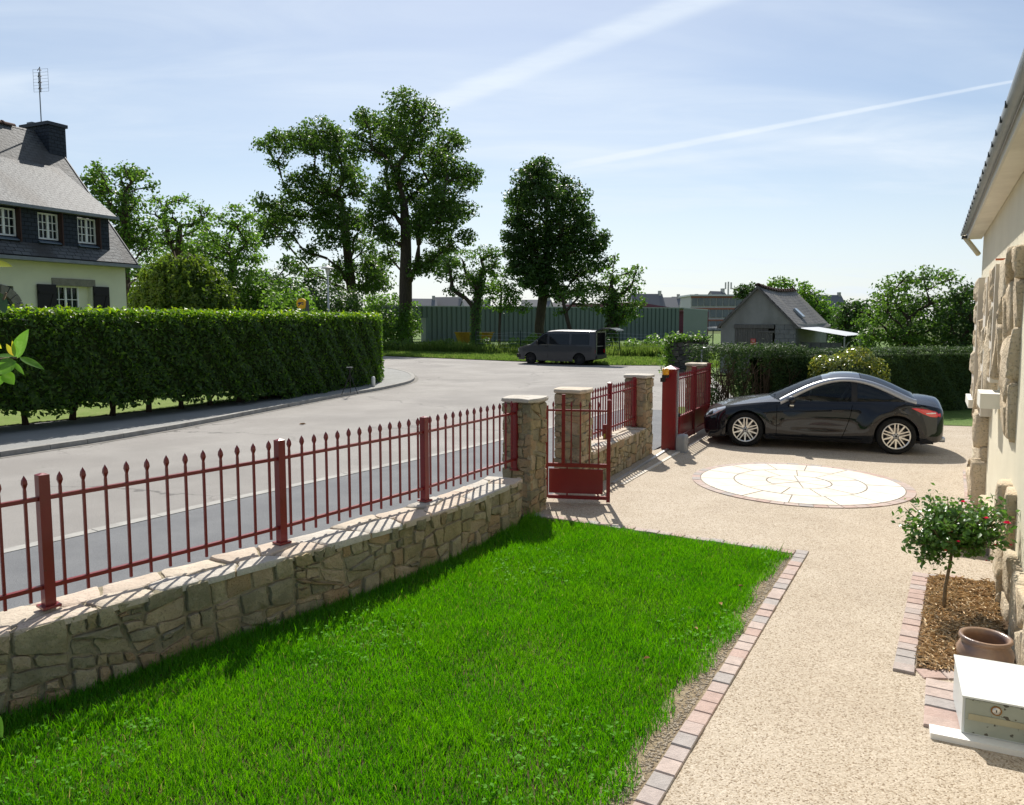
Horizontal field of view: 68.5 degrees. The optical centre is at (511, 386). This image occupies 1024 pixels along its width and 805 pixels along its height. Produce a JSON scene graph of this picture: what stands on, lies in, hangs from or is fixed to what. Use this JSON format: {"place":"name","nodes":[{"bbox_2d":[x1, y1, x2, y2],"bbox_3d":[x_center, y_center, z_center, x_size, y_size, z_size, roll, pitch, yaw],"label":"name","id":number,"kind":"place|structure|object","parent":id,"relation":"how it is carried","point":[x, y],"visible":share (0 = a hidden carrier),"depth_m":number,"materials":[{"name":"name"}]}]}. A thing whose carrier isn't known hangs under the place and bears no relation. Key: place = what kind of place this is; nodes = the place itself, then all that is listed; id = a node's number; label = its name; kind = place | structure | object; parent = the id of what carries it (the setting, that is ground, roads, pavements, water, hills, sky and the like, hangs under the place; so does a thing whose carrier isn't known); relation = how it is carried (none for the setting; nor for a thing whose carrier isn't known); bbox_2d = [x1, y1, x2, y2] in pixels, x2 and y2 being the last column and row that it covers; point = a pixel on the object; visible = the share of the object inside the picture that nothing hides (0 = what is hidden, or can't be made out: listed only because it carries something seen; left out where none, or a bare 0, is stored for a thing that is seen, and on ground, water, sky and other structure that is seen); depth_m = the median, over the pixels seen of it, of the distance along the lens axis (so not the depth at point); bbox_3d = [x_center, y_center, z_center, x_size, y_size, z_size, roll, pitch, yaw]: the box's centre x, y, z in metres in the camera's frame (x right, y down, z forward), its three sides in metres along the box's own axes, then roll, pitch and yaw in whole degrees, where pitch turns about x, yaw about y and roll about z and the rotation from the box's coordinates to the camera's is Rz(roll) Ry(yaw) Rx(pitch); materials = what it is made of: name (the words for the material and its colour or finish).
{"place":"outdoors","nodes":[
{"label":"outdoors","id":0,"kind":"place"},
{"bbox_2d":[0,260,43,737],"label":"foreground branch","id":1,"kind":"object","parent":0,"point":[8,364],"visible":1,"depth_m":1.89,"materials":[{"name":"green plant"}]},
{"bbox_2d":[0,383,344,425],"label":"garden lawn","id":2,"kind":"structure","parent":0,"point":[81,411],"depth_m":19.70,"materials":[{"name":"green plant"}]},
{"bbox_2d":[0,120,140,319],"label":"slate house","id":3,"kind":"structure","parent":2,"relation":"on","point":[62,243],"depth_m":25.16,"materials":[{"name":"grey"}]},
{"bbox_2d":[0,207,15,236],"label":"window","id":4,"kind":"structure","parent":3,"relation":"in","point":[5,214],"depth_m":23.22,"materials":[{"name":"white paint"}]},
{"bbox_2d":[33,67,48,120],"bbox_3d":[-17.376,-10.673,27.677,0.639,2.100,0.190,1,5,16],"label":"tv antenna","id":5,"kind":"object","parent":3,"relation":"attached to","point":[39,82],"visible":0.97,"depth_m":27.70,"materials":[{"name":"silver metal"}]},
{"bbox_2d":[37,212,58,240],"bbox_3d":[-15.205,-5.174,24.369,0.470,0.840,0.680,2,5,24],"label":"window","id":6,"kind":"structure","parent":3,"relation":"in","point":[44,220],"depth_m":24.40,"materials":[{"name":"white paint"}]},
{"bbox_2d":[56,286,78,319],"bbox_3d":[-15.085,-2.315,25.204,0.470,2.080,0.940,2,5,24],"label":"window","id":7,"kind":"structure","parent":3,"relation":"in","point":[65,294],"depth_m":25.32,"materials":[{"name":"white paint"}]},
{"bbox_2d":[77,217,95,244],"bbox_3d":[-14.650,-5.281,25.593,0.470,0.840,0.680,2,5,24],"label":"window","id":8,"kind":"structure","parent":3,"relation":"in","point":[82,224],"depth_m":25.63,"materials":[{"name":"white paint"}]},
{"bbox_2d":[80,158,165,307],"bbox_3d":[-20.482,-6.325,39.553,3.958,10.880,3.892,4,6,39],"label":"broadleaf tree","id":9,"kind":"object","parent":2,"relation":"on","point":[127,223],"visible":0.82,"depth_m":39.05,"materials":[{"name":"green plant"}]},
{"bbox_2d":[127,251,242,319],"bbox_3d":[-13.622,-2.946,31.317,5.166,5.325,4.560,0,5,0],"label":"weeping tree","id":10,"kind":"object","parent":2,"relation":"on","point":[167,281],"visible":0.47,"depth_m":30.16,"materials":[{"name":"green plant"}]},
{"bbox_2d":[0,303,384,424],"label":"laurel hedge","id":11,"kind":"object","parent":2,"relation":"on","point":[113,358],"visible":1,"depth_m":19.11,"materials":[{"name":"green plant"}]},
{"bbox_2d":[0,367,414,456],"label":"pavement","id":12,"kind":"structure","parent":0,"point":[15,439],"depth_m":17.72,"materials":[{"name":"concrete"}]},
{"bbox_2d":[341,367,357,394],"bbox_3d":[-5.224,-0.193,24.377,0.528,0.879,0.507,0,5,0],"label":"camera tripod","id":13,"kind":"object","parent":12,"relation":"on","point":[349,375],"visible":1,"depth_m":24.27,"materials":[{"name":"black"}]},
{"bbox_2d":[0,408,661,611],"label":"pavement","id":14,"kind":"structure","parent":0,"point":[15,562],"depth_m":9.05,"materials":[{"name":"grey asphalt"}]},
{"bbox_2d":[0,356,732,548],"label":"road","id":15,"kind":"structure","parent":0,"point":[440,387],"depth_m":15.49,"materials":[{"name":"grey asphalt"}]},
{"bbox_2d":[130,239,228,290],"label":"garden bush","id":16,"kind":"object","parent":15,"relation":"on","point":[144,264],"visible":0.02,"depth_m":57.94,"materials":[{"name":"green plant"}]},
{"bbox_2d":[0,375,417,457],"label":"gutter","id":17,"kind":"object","parent":15,"relation":"on","point":[416,379],"visible":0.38,"depth_m":17.50,"materials":[{"name":"concrete"}]},
{"bbox_2d":[228,265,316,319],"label":"garden bush","id":18,"kind":"object","parent":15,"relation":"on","point":[246,305],"visible":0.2,"depth_m":51.60,"materials":[{"name":"green plant"}]},
{"bbox_2d":[257,286,320,319],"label":"garden bush","id":19,"kind":"object","parent":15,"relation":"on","point":[282,305],"visible":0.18,"depth_m":49.23,"materials":[{"name":"green plant"}]},
{"bbox_2d":[296,298,308,311],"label":"post office sign","id":20,"kind":"object","parent":15,"relation":"on","point":[301,303],"visible":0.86,"depth_m":44.65,"materials":[{"name":"yellow"}]},
{"bbox_2d":[321,265,333,311],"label":"street lamp","id":21,"kind":"object","parent":15,"relation":"on","point":[327,268],"visible":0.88,"depth_m":49.57,"materials":[{"name":"grey"}]},
{"bbox_2d":[517,328,623,364],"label":"minibus van","id":22,"kind":"object","parent":15,"relation":"on","point":[579,347],"visible":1,"depth_m":41.94,"materials":[{"name":"paint"}]},
{"bbox_2d":[685,362,706,410],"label":"gate pillar","id":23,"kind":"structure","parent":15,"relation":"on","point":[699,365],"depth_m":17.00,"materials":[{"name":"stone"}]},
{"bbox_2d":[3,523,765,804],"bbox_3d":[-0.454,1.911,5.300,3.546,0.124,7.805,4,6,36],"label":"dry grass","id":24,"kind":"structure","parent":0,"point":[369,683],"depth_m":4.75,"materials":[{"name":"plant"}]},
{"bbox_2d":[0,514,792,804],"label":"lawn ground","id":25,"kind":"structure","parent":0,"point":[421,765],"depth_m":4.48,"materials":[{"name":"green plant"}]},
{"bbox_2d":[0,476,522,716],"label":"stone wall","id":26,"kind":"structure","parent":25,"relation":"on","point":[88,636],"depth_m":5.70,"materials":[{"name":"beige stone"}]},
{"bbox_2d":[0,401,518,611],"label":"picket fence","id":27,"kind":"object","parent":26,"relation":"on","point":[43,497],"visible":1,"depth_m":6.10,"materials":[{"name":"red metal"}]},
{"bbox_2d":[0,507,542,727],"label":"lawn fringe","id":28,"kind":"object","parent":25,"relation":"on","point":[241,636],"visible":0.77,"depth_m":5.63,"materials":[{"name":"green plant"}]},
{"bbox_2d":[0,528,777,804],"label":"clover","id":29,"kind":"object","parent":25,"relation":"on","point":[517,756],"visible":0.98,"depth_m":4.38,"materials":[{"name":"green plant"}]},
{"bbox_2d":[536,513,795,554],"bbox_3d":[1.611,1.685,8.621,3.094,0.059,0.124,3,6,30],"label":"sett edging","id":30,"kind":"object","parent":25,"relation":"on","point":[547,516],"visible":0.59,"depth_m":8.56,"materials":[{"name":"beige stone"}]},
{"bbox_2d":[587,553,794,804],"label":"bare margin","id":31,"kind":"object","parent":25,"relation":"on","point":[640,755],"visible":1,"depth_m":4.70,"materials":[{"name":"brown soil"}]},
{"bbox_2d":[607,549,795,804],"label":"pebbles","id":32,"kind":"object","parent":31,"relation":"on","point":[672,726],"visible":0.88,"depth_m":4.79,"materials":[{"name":"beige gravel"}]},
{"bbox_2d":[633,549,808,804],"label":"sett edging","id":33,"kind":"object","parent":25,"relation":"on","point":[656,787],"visible":0.9,"depth_m":4.79,"materials":[{"name":"stone"}]},
{"bbox_2d":[0,0,1023,320],"label":"sky","id":34,"kind":"structure","parent":0,"point":[843,146],"materials":[{"name":"blue"}]},
{"bbox_2d":[382,305,707,341],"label":"metal warehouse","id":35,"kind":"structure","parent":0,"point":[442,322],"depth_m":90.39,"materials":[{"name":"green metal"}]},
{"bbox_2d":[383,350,719,367],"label":"verge grass","id":36,"kind":"structure","parent":0,"point":[628,360],"depth_m":48.17,"materials":[{"name":"green plant"}]},
{"bbox_2d":[566,302,708,334],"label":"building","id":37,"kind":"structure","parent":0,"point":[681,314],"depth_m":122.56,"materials":[{"name":"grey"}]},
{"bbox_2d":[386,334,970,373],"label":"verge","id":38,"kind":"structure","parent":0,"point":[716,338],"depth_m":86.13,"materials":[{"name":"plant"}]},
{"bbox_2d":[256,253,326,310],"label":"broadleaf tree","id":39,"kind":"object","parent":38,"relation":"on","point":[286,263],"visible":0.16,"depth_m":93.17,"materials":[{"name":"green plant"}]},
{"bbox_2d":[245,113,398,310],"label":"oak tree","id":40,"kind":"object","parent":38,"relation":"on","point":[329,138],"visible":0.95,"depth_m":76.96,"materials":[{"name":"green plant"}]},
{"bbox_2d":[302,282,365,312],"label":"garden bush","id":41,"kind":"object","parent":38,"relation":"on","point":[352,305],"visible":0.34,"depth_m":65.17,"materials":[{"name":"green plant"}]},
{"bbox_2d":[358,292,421,337],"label":"broadleaf tree","id":42,"kind":"object","parent":38,"relation":"on","point":[379,299],"visible":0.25,"depth_m":99.52,"materials":[{"name":"green plant"}]},
{"bbox_2d":[363,301,422,341],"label":"garden bush","id":43,"kind":"object","parent":38,"relation":"on","point":[389,331],"visible":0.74,"depth_m":69.43,"materials":[{"name":"green plant"}]},
{"bbox_2d":[385,337,413,350],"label":"bramble bush","id":44,"kind":"object","parent":38,"relation":"on","point":[404,341],"visible":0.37,"depth_m":59.41,"materials":[{"name":"green plant"}]},
{"bbox_2d":[340,85,485,340],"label":"oak tree","id":45,"kind":"object","parent":38,"relation":"on","point":[446,209],"visible":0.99,"depth_m":68.92,"materials":[{"name":"green plant"}]},
{"bbox_2d":[429,243,505,342],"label":"broadleaf tree","id":46,"kind":"object","parent":38,"relation":"on","point":[475,282],"visible":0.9,"depth_m":59.20,"materials":[{"name":"green plant"}]},
{"bbox_2d":[454,332,493,343],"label":"yellow skip","id":47,"kind":"object","parent":38,"relation":"on","point":[464,336],"visible":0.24,"depth_m":71.75,"materials":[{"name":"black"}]},
{"bbox_2d":[471,338,492,351],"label":"bramble bush","id":48,"kind":"object","parent":38,"relation":"on","point":[482,342],"visible":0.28,"depth_m":57.08,"materials":[{"name":"green plant"}]},
{"bbox_2d":[481,265,532,342],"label":"broadleaf tree","id":49,"kind":"object","parent":38,"relation":"on","point":[496,291],"visible":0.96,"depth_m":61.13,"materials":[{"name":"green plant"}]},
{"bbox_2d":[507,333,537,348],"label":"bramble bush","id":50,"kind":"object","parent":38,"relation":"on","point":[529,337],"visible":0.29,"depth_m":55.70,"materials":[{"name":"green plant"}]},
{"bbox_2d":[382,335,719,359],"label":"tall weeds","id":51,"kind":"object","parent":38,"relation":"on","point":[463,346],"visible":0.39,"depth_m":55.52,"materials":[{"name":"green plant"}]},
{"bbox_2d":[498,153,616,336],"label":"broadleaf tree","id":52,"kind":"object","parent":38,"relation":"on","point":[539,272],"visible":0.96,"depth_m":63.29,"materials":[{"name":"green plant"}]},
{"bbox_2d":[553,286,592,329],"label":"broadleaf tree","id":53,"kind":"object","parent":38,"relation":"on","point":[561,296],"visible":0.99,"depth_m":58.44,"materials":[{"name":"green plant"}]},
{"bbox_2d":[475,330,713,350],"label":"wire fence","id":54,"kind":"object","parent":38,"relation":"on","point":[712,335],"visible":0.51,"depth_m":50.31,"materials":[{"name":"metal"}]},
{"bbox_2d":[584,253,647,343],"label":"broadleaf tree","id":55,"kind":"object","parent":38,"relation":"on","point":[611,301],"visible":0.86,"depth_m":57.10,"materials":[{"name":"green plant"}]},
{"bbox_2d":[624,333,661,347],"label":"bramble bush","id":56,"kind":"object","parent":38,"relation":"on","point":[654,340],"visible":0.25,"depth_m":51.17,"materials":[{"name":"green plant"}]},
{"bbox_2d":[730,280,754,300],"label":"broadleaf tree","id":57,"kind":"object","parent":38,"relation":"on","point":[743,291],"visible":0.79,"depth_m":138.94,"materials":[{"name":"green plant"}]},
{"bbox_2d":[717,283,830,372],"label":"old shed","id":58,"kind":"structure","parent":38,"relation":"on","point":[760,313],"depth_m":34.13,"materials":[{"name":"grey wood"}]},
{"bbox_2d":[763,275,854,339],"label":"broadleaf tree","id":59,"kind":"object","parent":38,"relation":"on","point":[823,311],"visible":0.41,"depth_m":53.87,"materials":[{"name":"green plant"}]},
{"bbox_2d":[801,327,860,355],"bbox_3d":[14.441,-1.621,34.069,2.030,2.150,3.600,3,6,35],"label":"lean to","id":60,"kind":"object","parent":38,"relation":"on","point":[822,344],"visible":0.23,"depth_m":33.32,"materials":[{"name":"metal"}]},
{"bbox_2d":[826,298,876,353],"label":"broadleaf tree","id":61,"kind":"object","parent":38,"relation":"on","point":[845,315],"visible":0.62,"depth_m":47.49,"materials":[{"name":"green plant"}]},
{"bbox_2d":[393,322,972,547],"bbox_3d":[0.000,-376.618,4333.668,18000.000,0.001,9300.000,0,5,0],"label":"ground","id":62,"kind":"structure","parent":0,"point":[719,331],"depth_m":47.77,"materials":[{"name":"green plant"}]},
{"bbox_2d":[139,191,216,256],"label":"broadleaf tree","id":63,"kind":"object","parent":62,"relation":"on","point":[170,240],"visible":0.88,"depth_m":45.03,"materials":[{"name":"green plant"}]},
{"bbox_2d":[183,202,278,309],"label":"broadleaf tree","id":64,"kind":"object","parent":62,"relation":"on","point":[248,239],"visible":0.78,"depth_m":50.52,"materials":[{"name":"green plant"}]},
{"bbox_2d":[398,296,437,328],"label":"house","id":65,"kind":"structure","parent":62,"relation":"on","point":[429,302],"depth_m":230.20,"materials":[{"name":"grey"}]},
{"bbox_2d":[435,297,462,305],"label":"house","id":66,"kind":"structure","parent":62,"relation":"on","point":[448,301],"depth_m":233.06,"materials":[{"name":"grey"}]},
{"bbox_2d":[501,395,548,518],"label":"gate pillar","id":67,"kind":"structure","parent":62,"relation":"on","point":[532,440],"depth_m":9.42,"materials":[{"name":"stone"}]},
{"bbox_2d":[545,394,610,502],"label":"garden gate","id":68,"kind":"structure","parent":67,"relation":"attached to","point":[577,481],"depth_m":9.98,"materials":[{"name":"red metal"}]},
{"bbox_2d":[520,298,552,306],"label":"house","id":69,"kind":"structure","parent":62,"relation":"on","point":[549,303],"depth_m":212.95,"materials":[{"name":"grey"}]},
{"bbox_2d":[554,387,592,468],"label":"gate pillar","id":70,"kind":"structure","parent":62,"relation":"on","point":[575,395],"depth_m":10.63,"materials":[{"name":"stone"}]},
{"bbox_2d":[591,426,646,480],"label":"stone wall","id":71,"kind":"structure","parent":62,"relation":"on","point":[628,447],"depth_m":12.25,"materials":[{"name":"beige stone"}]},
{"bbox_2d":[591,377,637,440],"bbox_3d":[1.585,0.372,12.199,0.112,0.891,2.795,2,6,26],"label":"picket fence","id":72,"kind":"object","parent":71,"relation":"on","point":[631,400],"visible":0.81,"depth_m":12.57,"materials":[{"name":"red metal"}]},
{"bbox_2d":[623,373,654,456],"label":"gate pillar","id":73,"kind":"structure","parent":62,"relation":"on","point":[645,383],"depth_m":13.42,"materials":[{"name":"stone"}]},
{"bbox_2d":[630,291,665,306],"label":"house","id":74,"kind":"structure","parent":62,"relation":"on","point":[656,299],"depth_m":222.25,"materials":[{"name":"grey"}]},
{"bbox_2d":[325,300,974,325],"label":"trees","id":75,"kind":"object","parent":62,"relation":"on","point":[965,302],"visible":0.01,"depth_m":277.67,"materials":[{"name":"green plant"}]},
{"bbox_2d":[663,294,679,306],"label":"house","id":76,"kind":"structure","parent":62,"relation":"on","point":[672,301],"depth_m":228.76,"materials":[{"name":"grey"}]},
{"bbox_2d":[658,327,720,372],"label":"ivy wall","id":77,"kind":"structure","parent":62,"relation":"on","point":[674,352],"depth_m":34.99,"materials":[{"name":"green plant"}]},
{"bbox_2d":[679,294,743,329],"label":"school building","id":78,"kind":"structure","parent":62,"relation":"on","point":[720,307],"depth_m":189.13,"materials":[{"name":"grey concrete"}]},
{"bbox_2d":[808,292,845,310],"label":"house","id":79,"kind":"structure","parent":62,"relation":"on","point":[836,298],"depth_m":249.69,"materials":[{"name":"grey"}]},
{"bbox_2d":[849,264,966,353],"bbox_3d":[16.126,-2.564,31.125,4.044,4.847,3.999,0,5,0],"label":"broadleaf tree","id":80,"kind":"object","parent":62,"relation":"on","point":[908,335],"visible":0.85,"depth_m":30.34,"materials":[{"name":"green plant"}]},
{"bbox_2d":[925,281,975,352],"bbox_3d":[17.282,-2.008,29.048,2.095,4.111,2.468,-3,6,-34],"label":"broadleaf tree","id":81,"kind":"object","parent":62,"relation":"on","point":[962,336],"visible":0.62,"depth_m":28.67,"materials":[{"name":"green plant"}]},
{"bbox_2d":[960,49,1023,665],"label":"rendered house","id":82,"kind":"structure","parent":62,"relation":"on","point":[994,399],"depth_m":7.11,"materials":[{"name":"white paint"}]},
{"bbox_2d":[535,426,1023,804],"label":"driveway","id":83,"kind":"structure","parent":0,"point":[822,702],"depth_m":5.57,"materials":[{"name":"beige gravel"}]},
{"bbox_2d":[611,448,668,483],"bbox_3d":[2.227,1.306,12.691,0.050,0.022,3.350,2,6,26],"label":"gate rail","id":84,"kind":"object","parent":83,"relation":"on","point":[637,467],"visible":1,"depth_m":12.32,"materials":[{"name":"metal"}]},
{"bbox_2d":[620,434,710,484],"bbox_3d":[3.035,1.217,13.791,0.060,0.016,6.101,3,6,28],"label":"rail bed edge","id":85,"kind":"object","parent":83,"relation":"on","point":[654,465],"visible":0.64,"depth_m":12.62,"materials":[{"name":"beige"}]},
{"bbox_2d":[661,365,680,449],"bbox_3d":[2.999,0.405,14.190,0.305,1.620,0.285,3,6,27],"label":"guide post","id":86,"kind":"object","parent":83,"relation":"on","point":[670,403],"visible":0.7,"depth_m":14.08,"materials":[{"name":"red metal"}]},
{"bbox_2d":[660,368,668,381],"bbox_3d":[2.833,-0.210,13.906,0.156,0.255,0.146,3,6,27],"label":"beacon","id":87,"kind":"object","parent":86,"relation":"attached to","point":[665,373],"visible":1,"depth_m":13.86,"materials":[{"name":"orange plastic"}]},
{"bbox_2d":[674,434,689,452],"bbox_3d":[3.160,1.045,13.944,0.220,0.327,0.270,3,6,27],"label":"gate motor","id":88,"kind":"object","parent":83,"relation":"on","point":[682,443],"visible":1,"depth_m":13.85,"materials":[{"name":"grey plastic"}]},
{"bbox_2d":[678,363,710,436],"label":"sliding gate","id":89,"kind":"structure","parent":83,"relation":"on","point":[690,422],"depth_m":15.72,"materials":[{"name":"red metal"}]},
{"bbox_2d":[692,462,915,507],"bbox_3d":[4.300,1.435,11.268,3.110,0.014,3.110,0,5,0],"label":"paving circle","id":90,"kind":"object","parent":83,"relation":"on","point":[805,485],"visible":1,"depth_m":11.02,"materials":[{"name":"beige stone"}]},
{"bbox_2d":[704,371,944,453],"bbox_3d":[6.017,0.413,14.833,4.314,1.431,2.120,2,5,19],"label":"coupe car","id":91,"kind":"object","parent":83,"relation":"on","point":[858,407],"visible":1,"depth_m":14.01,"materials":[{"name":"paint"}]},
{"bbox_2d":[893,572,960,729],"bbox_3d":[3.356,1.932,5.801,0.620,0.060,3.164,3,6,31],"label":"sett edging","id":92,"kind":"object","parent":83,"relation":"on","point":[939,708],"visible":0.7,"depth_m":5.20,"materials":[{"name":"beige stone"}]},
{"bbox_2d":[916,579,1015,672],"bbox_3d":[3.663,1.893,6.065,0.621,0.001,2.352,3,6,30],"label":"planting bed","id":93,"kind":"object","parent":83,"relation":"on","point":[1005,625],"visible":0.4,"depth_m":5.97,"materials":[{"name":"soil"}]},
{"bbox_2d":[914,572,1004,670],"bbox_3d":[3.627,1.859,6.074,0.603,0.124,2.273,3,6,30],"label":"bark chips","id":94,"kind":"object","parent":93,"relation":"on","point":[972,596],"visible":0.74,"depth_m":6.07,"materials":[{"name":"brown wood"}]},
{"bbox_2d":[891,483,1023,607],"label":"standard rose","id":95,"kind":"object","parent":94,"relation":"on","point":[952,530],"visible":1,"depth_m":6.09,"materials":[{"name":"green plant"}]},
{"bbox_2d":[956,627,1014,663],"bbox_3d":[3.220,1.834,5.119,0.344,0.284,0.344,0,5,0],"label":"clay pot","id":96,"kind":"object","parent":93,"relation":"on","point":[984,643],"visible":0.58,"depth_m":5.06,"materials":[{"name":"ceramic"}]},
{"bbox_2d":[963,470,977,507],"bbox_3d":[6.671,1.483,10.930,0.164,0.060,2.772,3,6,30],"label":"sett edging","id":97,"kind":"object","parent":83,"relation":"on","point":[965,486],"visible":0.27,"depth_m":10.80,"materials":[{"name":"stone"}]},
{"bbox_2d":[929,724,1023,757],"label":"white slab","id":98,"kind":"structure","parent":83,"relation":"on","point":[947,734],"depth_m":4.29,"materials":[{"name":"concrete"}]},
{"bbox_2d":[953,654,1023,744],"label":"meter box","id":99,"kind":"object","parent":98,"relation":"on","point":[988,697],"visible":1,"depth_m":4.34,"materials":[{"name":"plastic"}]},
{"bbox_2d":[964,698,1023,742],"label":"door","id":100,"kind":"structure","parent":99,"relation":"in","point":[995,720],"depth_m":4.28,"materials":[{"name":"metal"}]},
{"bbox_2d":[680,407,972,425],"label":"strip lawn","id":101,"kind":"structure","parent":0,"point":[959,417],"depth_m":18.83,"materials":[{"name":"green plant"}]},
{"bbox_2d":[682,340,815,404],"bbox_3d":[5.855,-0.173,18.559,3.392,1.998,1.438,-2,5,-19],"label":"conifer hedge","id":102,"kind":"object","parent":101,"relation":"on","point":[733,363],"visible":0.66,"depth_m":18.15,"materials":[{"name":"green plant"}]},
{"bbox_2d":[807,346,891,381],"bbox_3d":[7.882,-0.044,17.814,1.907,1.863,1.404,0,5,0],"label":"variegated shrub","id":103,"kind":"object","parent":101,"relation":"on","point":[863,362],"visible":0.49,"depth_m":17.46,"materials":[{"name":"green plant"}]},
{"bbox_2d":[749,344,972,410],"bbox_3d":[10.758,-0.207,20.223,9.780,1.861,1.234,-2,5,-18],"label":"conifer hedge","id":104,"kind":"object","parent":101,"relation":"on","point":[945,379],"visible":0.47,"depth_m":19.85,"materials":[{"name":"green plant"}]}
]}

